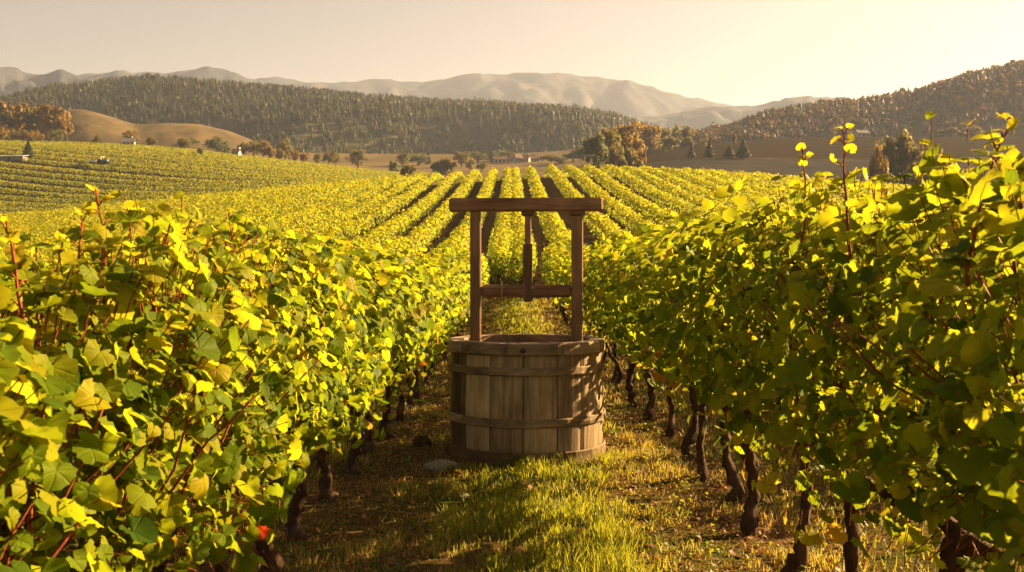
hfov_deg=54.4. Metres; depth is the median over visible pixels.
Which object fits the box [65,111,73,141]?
grove tree
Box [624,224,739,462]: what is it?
grapevine
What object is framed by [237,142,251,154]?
tree
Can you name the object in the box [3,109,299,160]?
hill
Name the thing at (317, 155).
tree
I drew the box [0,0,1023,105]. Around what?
sky
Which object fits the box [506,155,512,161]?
house
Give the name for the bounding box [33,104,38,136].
grove tree
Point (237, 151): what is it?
house
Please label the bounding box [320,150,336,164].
tree
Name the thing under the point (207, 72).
mountains
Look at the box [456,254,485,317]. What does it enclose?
grapevine
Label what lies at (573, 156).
tree
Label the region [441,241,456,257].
grapevine
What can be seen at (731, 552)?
fallen leaves
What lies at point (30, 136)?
bush
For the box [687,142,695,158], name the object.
conifer tree
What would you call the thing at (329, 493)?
grapevine
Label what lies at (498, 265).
grapevine
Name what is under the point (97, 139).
bush
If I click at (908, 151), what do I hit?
tree
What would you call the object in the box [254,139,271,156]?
tree
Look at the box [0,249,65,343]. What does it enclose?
grapevine
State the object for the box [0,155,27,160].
farm shed
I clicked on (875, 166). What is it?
tree
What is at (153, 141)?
tree
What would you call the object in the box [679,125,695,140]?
tree
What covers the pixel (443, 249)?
grapevine
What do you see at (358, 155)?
tree
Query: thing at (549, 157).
tree
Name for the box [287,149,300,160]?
bush
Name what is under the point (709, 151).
conifer tree
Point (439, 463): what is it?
stone
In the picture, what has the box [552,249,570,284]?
grapevine
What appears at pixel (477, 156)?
tree
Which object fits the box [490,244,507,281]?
grapevine
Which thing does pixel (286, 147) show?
tree
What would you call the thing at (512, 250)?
grapevine
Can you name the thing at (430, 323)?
grapevine
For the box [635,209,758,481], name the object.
grapevine
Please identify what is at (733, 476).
grapevine
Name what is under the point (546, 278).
grapevine
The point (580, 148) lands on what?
tree
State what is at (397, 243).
grapevine
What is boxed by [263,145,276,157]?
bush
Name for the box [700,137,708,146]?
bush
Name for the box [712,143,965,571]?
grapevine
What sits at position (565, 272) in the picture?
grapevine
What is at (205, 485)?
grapevine
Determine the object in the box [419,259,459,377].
grapevine
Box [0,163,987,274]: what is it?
vine foliage
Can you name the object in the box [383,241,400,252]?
grapevine
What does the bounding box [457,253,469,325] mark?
grapevine
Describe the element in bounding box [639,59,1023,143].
forest
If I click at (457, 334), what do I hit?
grapevine
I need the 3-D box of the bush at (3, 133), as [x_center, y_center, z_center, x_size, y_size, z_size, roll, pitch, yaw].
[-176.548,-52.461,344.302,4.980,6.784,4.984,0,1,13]
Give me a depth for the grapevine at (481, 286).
22.50 m
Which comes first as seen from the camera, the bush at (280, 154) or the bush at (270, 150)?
the bush at (270, 150)
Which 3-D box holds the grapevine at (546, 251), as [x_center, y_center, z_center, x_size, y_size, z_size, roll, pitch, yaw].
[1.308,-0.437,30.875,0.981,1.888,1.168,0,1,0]
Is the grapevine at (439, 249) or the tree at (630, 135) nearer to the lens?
the grapevine at (439, 249)
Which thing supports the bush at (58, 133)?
on the ground at (774, 156)
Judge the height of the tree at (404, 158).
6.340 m
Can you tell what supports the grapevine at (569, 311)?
on the ground at (774, 156)
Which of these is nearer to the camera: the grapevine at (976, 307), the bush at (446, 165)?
the grapevine at (976, 307)
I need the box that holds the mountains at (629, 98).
[77,72,731,117]
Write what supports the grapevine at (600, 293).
on the ground at (774, 156)
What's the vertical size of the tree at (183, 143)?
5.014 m
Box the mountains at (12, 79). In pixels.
[0,67,120,95]
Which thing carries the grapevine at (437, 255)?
on the ground at (774, 156)
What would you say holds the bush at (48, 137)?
on the ground at (774, 156)
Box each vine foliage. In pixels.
[0,139,428,213]
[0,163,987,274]
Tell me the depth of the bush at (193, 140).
428.69 m
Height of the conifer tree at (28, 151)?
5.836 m
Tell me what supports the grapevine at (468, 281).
on the ground at (774, 156)
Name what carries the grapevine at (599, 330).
on the ground at (774, 156)
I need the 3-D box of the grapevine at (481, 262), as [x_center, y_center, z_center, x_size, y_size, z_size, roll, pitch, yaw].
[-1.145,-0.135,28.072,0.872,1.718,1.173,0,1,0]
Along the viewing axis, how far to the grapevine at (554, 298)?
24.32 m
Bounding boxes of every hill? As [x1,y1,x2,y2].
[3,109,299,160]
[25,81,622,153]
[746,73,1023,136]
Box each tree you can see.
[0,97,8,140]
[0,107,15,139]
[8,104,15,140]
[13,104,25,140]
[20,103,28,140]
[21,139,33,157]
[22,104,37,139]
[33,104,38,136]
[36,107,42,133]
[38,103,52,140]
[47,105,54,141]
[52,106,61,142]
[53,108,67,142]
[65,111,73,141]
[121,129,140,142]
[145,136,157,144]
[177,137,192,147]
[202,136,228,152]
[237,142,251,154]
[247,140,259,155]
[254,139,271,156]
[275,137,292,159]
[313,152,321,162]
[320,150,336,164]
[333,152,340,165]
[344,148,367,167]
[395,152,410,165]
[409,152,428,165]
[425,150,431,163]
[452,150,473,166]
[470,151,488,162]
[483,151,501,161]
[492,150,513,155]
[542,154,559,162]
[562,151,582,161]
[569,145,588,160]
[582,133,609,168]
[597,127,623,173]
[608,120,644,155]
[638,122,663,154]
[656,126,671,146]
[672,124,682,147]
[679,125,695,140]
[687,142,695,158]
[704,138,715,157]
[723,145,735,157]
[732,134,736,143]
[735,138,751,158]
[868,140,888,183]
[874,136,904,182]
[893,127,923,182]
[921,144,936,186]
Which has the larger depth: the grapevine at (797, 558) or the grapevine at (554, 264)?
the grapevine at (554, 264)
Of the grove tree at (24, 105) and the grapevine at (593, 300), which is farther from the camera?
the grove tree at (24, 105)
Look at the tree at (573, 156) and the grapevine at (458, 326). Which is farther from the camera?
the tree at (573, 156)
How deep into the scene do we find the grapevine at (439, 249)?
32.06 m
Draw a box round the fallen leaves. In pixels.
[126,297,930,571]
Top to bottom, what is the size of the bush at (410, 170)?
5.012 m
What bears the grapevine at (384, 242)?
on the ground at (774, 156)
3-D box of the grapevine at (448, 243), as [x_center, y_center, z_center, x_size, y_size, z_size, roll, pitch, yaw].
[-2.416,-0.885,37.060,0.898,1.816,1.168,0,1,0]
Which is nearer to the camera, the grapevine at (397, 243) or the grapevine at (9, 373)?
the grapevine at (9, 373)
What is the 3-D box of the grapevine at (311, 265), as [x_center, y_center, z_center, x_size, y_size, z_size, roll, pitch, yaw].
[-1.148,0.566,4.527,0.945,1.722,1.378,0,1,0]
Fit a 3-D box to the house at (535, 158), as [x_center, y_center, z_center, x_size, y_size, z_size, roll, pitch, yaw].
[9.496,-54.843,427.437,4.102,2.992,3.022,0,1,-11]
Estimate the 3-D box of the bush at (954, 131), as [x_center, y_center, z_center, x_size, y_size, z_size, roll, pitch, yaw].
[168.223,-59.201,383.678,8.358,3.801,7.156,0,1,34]
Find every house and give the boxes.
[121,136,135,144]
[231,147,241,155]
[493,155,506,162]
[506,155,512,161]
[513,153,523,162]
[523,154,530,161]
[531,155,539,161]
[853,129,869,136]
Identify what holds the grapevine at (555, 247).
on the ground at (774, 156)
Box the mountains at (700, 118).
[634,96,856,129]
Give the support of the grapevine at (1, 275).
on the ground at (774, 156)
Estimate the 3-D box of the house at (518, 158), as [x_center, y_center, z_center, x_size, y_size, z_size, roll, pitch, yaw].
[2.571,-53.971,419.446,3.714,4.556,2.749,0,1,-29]
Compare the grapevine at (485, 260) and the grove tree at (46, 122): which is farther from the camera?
the grove tree at (46, 122)
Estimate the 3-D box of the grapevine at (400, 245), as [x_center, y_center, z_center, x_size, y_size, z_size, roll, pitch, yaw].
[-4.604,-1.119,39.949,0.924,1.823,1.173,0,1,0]
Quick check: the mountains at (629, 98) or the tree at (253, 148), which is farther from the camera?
the mountains at (629, 98)
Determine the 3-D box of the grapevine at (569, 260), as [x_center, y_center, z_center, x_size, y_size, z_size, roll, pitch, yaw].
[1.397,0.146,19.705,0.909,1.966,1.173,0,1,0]
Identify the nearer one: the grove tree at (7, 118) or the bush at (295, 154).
the bush at (295, 154)
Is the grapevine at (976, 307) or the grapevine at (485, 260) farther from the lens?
the grapevine at (485, 260)
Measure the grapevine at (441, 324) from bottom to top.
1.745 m
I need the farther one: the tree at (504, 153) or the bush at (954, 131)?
the tree at (504, 153)
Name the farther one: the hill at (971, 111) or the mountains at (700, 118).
the mountains at (700, 118)
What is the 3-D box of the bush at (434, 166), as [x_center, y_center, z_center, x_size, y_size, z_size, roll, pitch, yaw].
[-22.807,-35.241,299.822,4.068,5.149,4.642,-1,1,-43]
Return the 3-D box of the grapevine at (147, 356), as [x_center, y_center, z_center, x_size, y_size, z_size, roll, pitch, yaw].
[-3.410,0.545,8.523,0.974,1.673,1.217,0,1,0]
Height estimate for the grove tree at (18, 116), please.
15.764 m
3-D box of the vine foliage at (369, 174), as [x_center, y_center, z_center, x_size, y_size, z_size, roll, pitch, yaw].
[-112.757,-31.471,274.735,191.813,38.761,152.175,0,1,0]
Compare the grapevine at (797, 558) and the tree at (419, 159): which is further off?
the tree at (419, 159)
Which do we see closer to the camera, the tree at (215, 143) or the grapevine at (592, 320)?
the grapevine at (592, 320)
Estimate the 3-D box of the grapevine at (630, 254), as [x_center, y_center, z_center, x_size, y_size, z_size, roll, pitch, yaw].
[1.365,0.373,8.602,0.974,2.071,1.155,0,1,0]
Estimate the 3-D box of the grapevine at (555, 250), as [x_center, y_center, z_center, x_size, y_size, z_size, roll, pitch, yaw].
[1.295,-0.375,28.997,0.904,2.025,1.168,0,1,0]
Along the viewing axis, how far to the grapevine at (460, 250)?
38.87 m
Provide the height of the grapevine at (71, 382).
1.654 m
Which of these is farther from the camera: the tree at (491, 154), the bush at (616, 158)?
the tree at (491, 154)
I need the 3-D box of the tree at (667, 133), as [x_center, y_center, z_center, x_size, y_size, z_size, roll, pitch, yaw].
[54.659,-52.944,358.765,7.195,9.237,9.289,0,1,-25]
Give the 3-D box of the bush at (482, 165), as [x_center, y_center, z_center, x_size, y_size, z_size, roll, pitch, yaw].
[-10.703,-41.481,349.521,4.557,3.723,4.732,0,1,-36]
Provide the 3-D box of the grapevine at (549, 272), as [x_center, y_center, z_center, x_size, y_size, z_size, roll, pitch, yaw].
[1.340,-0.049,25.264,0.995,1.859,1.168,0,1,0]
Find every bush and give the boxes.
[0,125,9,139]
[6,129,18,139]
[14,130,27,139]
[25,130,37,140]
[34,132,44,142]
[45,131,55,140]
[48,128,64,140]
[92,134,101,143]
[189,136,199,144]
[197,148,202,155]
[222,140,230,152]
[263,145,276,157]
[275,147,286,158]
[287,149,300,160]
[299,151,309,161]
[388,159,398,171]
[399,163,416,176]
[430,161,441,172]
[438,157,457,175]
[464,159,475,170]
[476,162,486,171]
[554,157,567,163]
[608,145,627,173]
[623,146,642,169]
[638,148,646,165]
[659,136,680,150]
[678,136,693,147]
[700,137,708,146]
[885,161,929,185]
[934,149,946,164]
[937,127,959,136]
[964,125,981,135]
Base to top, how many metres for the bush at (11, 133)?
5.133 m
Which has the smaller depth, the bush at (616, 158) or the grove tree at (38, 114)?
the bush at (616, 158)
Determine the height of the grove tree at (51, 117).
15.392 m
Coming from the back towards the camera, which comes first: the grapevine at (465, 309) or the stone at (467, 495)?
the grapevine at (465, 309)
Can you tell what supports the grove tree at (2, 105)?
on the ground at (774, 156)
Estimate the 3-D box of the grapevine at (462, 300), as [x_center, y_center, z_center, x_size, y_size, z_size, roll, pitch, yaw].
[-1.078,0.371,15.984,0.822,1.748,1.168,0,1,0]
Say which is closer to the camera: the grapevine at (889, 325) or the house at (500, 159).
the grapevine at (889, 325)
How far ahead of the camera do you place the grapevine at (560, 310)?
27.14 m
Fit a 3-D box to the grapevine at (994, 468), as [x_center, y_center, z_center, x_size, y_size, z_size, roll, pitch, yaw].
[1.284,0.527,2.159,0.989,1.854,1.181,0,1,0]
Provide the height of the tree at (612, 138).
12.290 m
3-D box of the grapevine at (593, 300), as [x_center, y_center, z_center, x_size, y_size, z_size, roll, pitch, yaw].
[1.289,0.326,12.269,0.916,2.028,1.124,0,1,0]
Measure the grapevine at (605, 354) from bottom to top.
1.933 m
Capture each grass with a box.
[227,296,877,571]
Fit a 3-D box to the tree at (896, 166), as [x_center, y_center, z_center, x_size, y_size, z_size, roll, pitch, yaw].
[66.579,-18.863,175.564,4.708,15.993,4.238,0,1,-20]
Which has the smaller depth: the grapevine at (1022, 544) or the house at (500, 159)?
the grapevine at (1022, 544)
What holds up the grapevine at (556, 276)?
on the ground at (774, 156)
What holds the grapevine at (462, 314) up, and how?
on the ground at (774, 156)
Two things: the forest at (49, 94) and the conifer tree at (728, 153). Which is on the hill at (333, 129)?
the forest at (49, 94)
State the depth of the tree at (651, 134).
342.88 m
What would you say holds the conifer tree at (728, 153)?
on the ground at (774, 156)
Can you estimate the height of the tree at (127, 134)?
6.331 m
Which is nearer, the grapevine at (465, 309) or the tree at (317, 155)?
the grapevine at (465, 309)
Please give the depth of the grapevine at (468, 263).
21.52 m
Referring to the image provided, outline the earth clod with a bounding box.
[412,435,431,446]
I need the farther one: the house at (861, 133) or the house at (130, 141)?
the house at (861, 133)
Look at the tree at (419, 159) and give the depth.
409.19 m
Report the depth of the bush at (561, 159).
378.39 m
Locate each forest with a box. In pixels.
[0,72,669,153]
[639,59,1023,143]
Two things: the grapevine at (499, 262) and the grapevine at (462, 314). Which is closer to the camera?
the grapevine at (462, 314)
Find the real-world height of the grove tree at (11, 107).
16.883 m
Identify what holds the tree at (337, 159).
on the ground at (774, 156)
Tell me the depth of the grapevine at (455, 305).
12.26 m
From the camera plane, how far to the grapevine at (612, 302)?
9.50 m
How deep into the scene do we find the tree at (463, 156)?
398.10 m
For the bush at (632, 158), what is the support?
on the ground at (774, 156)
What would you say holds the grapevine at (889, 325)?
on the ground at (774, 156)
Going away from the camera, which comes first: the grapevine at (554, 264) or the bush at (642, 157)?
the grapevine at (554, 264)
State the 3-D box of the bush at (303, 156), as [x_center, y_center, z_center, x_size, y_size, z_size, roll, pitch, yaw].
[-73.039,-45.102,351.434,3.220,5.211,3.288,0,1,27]
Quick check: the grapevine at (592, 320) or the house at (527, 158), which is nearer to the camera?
the grapevine at (592, 320)
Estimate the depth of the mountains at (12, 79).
1386.64 m
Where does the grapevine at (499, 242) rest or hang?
on the ground at (774, 156)
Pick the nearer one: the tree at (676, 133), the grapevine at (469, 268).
the grapevine at (469, 268)
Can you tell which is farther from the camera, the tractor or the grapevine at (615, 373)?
the tractor
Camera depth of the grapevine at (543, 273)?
28.04 m
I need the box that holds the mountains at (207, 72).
[83,66,280,84]
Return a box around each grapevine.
[0,184,321,571]
[0,207,191,571]
[0,247,29,316]
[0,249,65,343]
[0,322,45,571]
[3,250,137,431]
[64,258,158,357]
[70,188,350,571]
[168,220,376,571]
[246,228,374,540]
[276,229,410,502]
[311,252,420,474]
[334,248,426,454]
[355,237,434,440]
[366,243,447,420]
[381,238,401,250]
[383,237,404,250]
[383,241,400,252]
[390,235,408,256]
[393,252,453,407]
[400,254,453,398]
[414,254,466,387]
[417,249,461,370]
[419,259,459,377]
[429,256,465,365]
[430,243,449,260]
[431,243,454,258]
[432,244,451,255]
[438,254,469,359]
[439,238,458,256]
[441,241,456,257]
[443,239,461,256]
[445,236,463,258]
[447,256,469,354]
[447,261,469,336]
[448,261,469,338]
[449,257,481,331]
[453,257,469,336]
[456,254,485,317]
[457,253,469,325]
[459,259,483,328]
[461,251,485,284]
[464,252,488,284]
[466,252,489,281]
[468,252,489,277]
[486,241,505,284]
[487,241,510,284]
[487,242,513,284]
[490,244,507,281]
[493,236,510,278]
[509,244,534,280]
[509,244,537,284]
[511,245,536,283]
[513,238,536,278]
[539,241,565,280]
[540,243,561,302]
[540,246,570,308]
[542,238,569,305]
[545,245,566,311]
[545,251,563,317]
[546,247,562,314]
[546,247,566,320]
[546,249,568,324]
[552,247,570,325]
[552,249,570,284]
[553,247,570,312]
[556,243,592,335]
[560,237,570,246]
[561,247,589,310]
[561,251,589,335]
[562,248,591,334]
[567,244,610,370]
[567,258,596,336]
[569,245,602,354]
[583,231,632,387]
[583,232,619,379]
[584,226,658,392]
[588,236,667,407]
[598,242,670,420]
[615,209,704,439]
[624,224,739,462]
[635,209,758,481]
[642,204,797,504]
[655,175,843,535]
[686,181,899,571]
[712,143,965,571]
[759,111,1023,571]
[875,112,1023,571]
[946,276,1015,391]
[1003,264,1023,381]
[1017,496,1023,571]
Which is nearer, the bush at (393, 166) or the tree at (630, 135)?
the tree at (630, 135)
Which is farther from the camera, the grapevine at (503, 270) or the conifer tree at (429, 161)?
the conifer tree at (429, 161)
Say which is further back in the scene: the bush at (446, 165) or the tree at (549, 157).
the tree at (549, 157)
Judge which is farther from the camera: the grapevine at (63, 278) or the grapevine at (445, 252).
the grapevine at (445, 252)
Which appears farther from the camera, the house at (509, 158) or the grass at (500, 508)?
the house at (509, 158)
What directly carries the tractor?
on the ground at (774, 156)
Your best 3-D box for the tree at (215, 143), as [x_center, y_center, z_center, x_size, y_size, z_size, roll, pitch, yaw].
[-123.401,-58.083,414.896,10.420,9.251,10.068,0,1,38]
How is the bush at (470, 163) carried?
on the ground at (774, 156)
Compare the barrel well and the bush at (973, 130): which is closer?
the barrel well
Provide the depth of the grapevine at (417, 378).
11.31 m
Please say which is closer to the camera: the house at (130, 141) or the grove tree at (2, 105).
the house at (130, 141)
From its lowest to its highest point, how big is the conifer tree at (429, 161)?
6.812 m
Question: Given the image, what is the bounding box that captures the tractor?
[87,156,109,164]
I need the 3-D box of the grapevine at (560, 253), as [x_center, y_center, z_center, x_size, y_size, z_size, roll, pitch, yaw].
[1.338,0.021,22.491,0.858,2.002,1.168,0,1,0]
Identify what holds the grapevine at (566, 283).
on the ground at (774, 156)
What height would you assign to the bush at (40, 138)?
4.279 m
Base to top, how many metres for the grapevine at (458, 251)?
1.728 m
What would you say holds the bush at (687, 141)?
on the ground at (774, 156)
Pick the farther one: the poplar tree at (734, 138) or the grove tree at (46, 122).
the grove tree at (46, 122)
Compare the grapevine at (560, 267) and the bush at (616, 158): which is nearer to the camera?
the grapevine at (560, 267)
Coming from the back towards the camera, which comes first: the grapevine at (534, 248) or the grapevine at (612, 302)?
the grapevine at (534, 248)
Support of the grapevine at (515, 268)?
on the ground at (774, 156)
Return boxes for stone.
[423,459,457,470]
[459,493,470,498]
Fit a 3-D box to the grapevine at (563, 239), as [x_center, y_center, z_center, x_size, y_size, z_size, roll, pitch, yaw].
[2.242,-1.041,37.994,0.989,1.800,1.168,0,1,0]
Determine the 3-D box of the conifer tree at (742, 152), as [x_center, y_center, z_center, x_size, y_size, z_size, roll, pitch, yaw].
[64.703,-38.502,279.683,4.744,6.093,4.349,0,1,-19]
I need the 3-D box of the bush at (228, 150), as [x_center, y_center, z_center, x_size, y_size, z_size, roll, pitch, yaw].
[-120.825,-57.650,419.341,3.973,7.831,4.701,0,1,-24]
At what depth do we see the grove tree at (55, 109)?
376.18 m
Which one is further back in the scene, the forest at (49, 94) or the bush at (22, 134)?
the forest at (49, 94)
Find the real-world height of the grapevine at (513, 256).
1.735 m
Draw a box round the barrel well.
[447,197,605,465]
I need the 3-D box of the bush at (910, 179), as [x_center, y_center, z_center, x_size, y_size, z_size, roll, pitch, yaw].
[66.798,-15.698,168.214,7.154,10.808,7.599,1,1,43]
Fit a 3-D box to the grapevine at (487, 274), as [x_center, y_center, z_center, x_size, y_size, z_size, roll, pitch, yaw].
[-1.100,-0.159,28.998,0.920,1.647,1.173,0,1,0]
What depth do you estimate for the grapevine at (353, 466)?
6.99 m
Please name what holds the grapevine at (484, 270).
on the ground at (774, 156)
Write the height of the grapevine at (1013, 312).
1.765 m
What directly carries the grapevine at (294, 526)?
on the ground at (774, 156)
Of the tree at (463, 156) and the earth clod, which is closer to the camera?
the earth clod
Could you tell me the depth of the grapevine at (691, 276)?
5.35 m
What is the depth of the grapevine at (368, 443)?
7.77 m
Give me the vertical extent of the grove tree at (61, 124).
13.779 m
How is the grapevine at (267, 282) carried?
on the ground at (774, 156)
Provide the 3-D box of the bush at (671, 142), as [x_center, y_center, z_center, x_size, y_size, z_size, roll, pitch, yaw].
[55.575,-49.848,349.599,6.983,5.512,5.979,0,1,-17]
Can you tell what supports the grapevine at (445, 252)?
on the ground at (774, 156)
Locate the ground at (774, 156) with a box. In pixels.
[0,136,1023,571]
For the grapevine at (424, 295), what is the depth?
8.59 m
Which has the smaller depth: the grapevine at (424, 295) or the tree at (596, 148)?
the grapevine at (424, 295)
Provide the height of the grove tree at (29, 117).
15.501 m
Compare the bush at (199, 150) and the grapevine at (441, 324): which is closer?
the grapevine at (441, 324)
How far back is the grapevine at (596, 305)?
11.26 m
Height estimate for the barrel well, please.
2.039 m

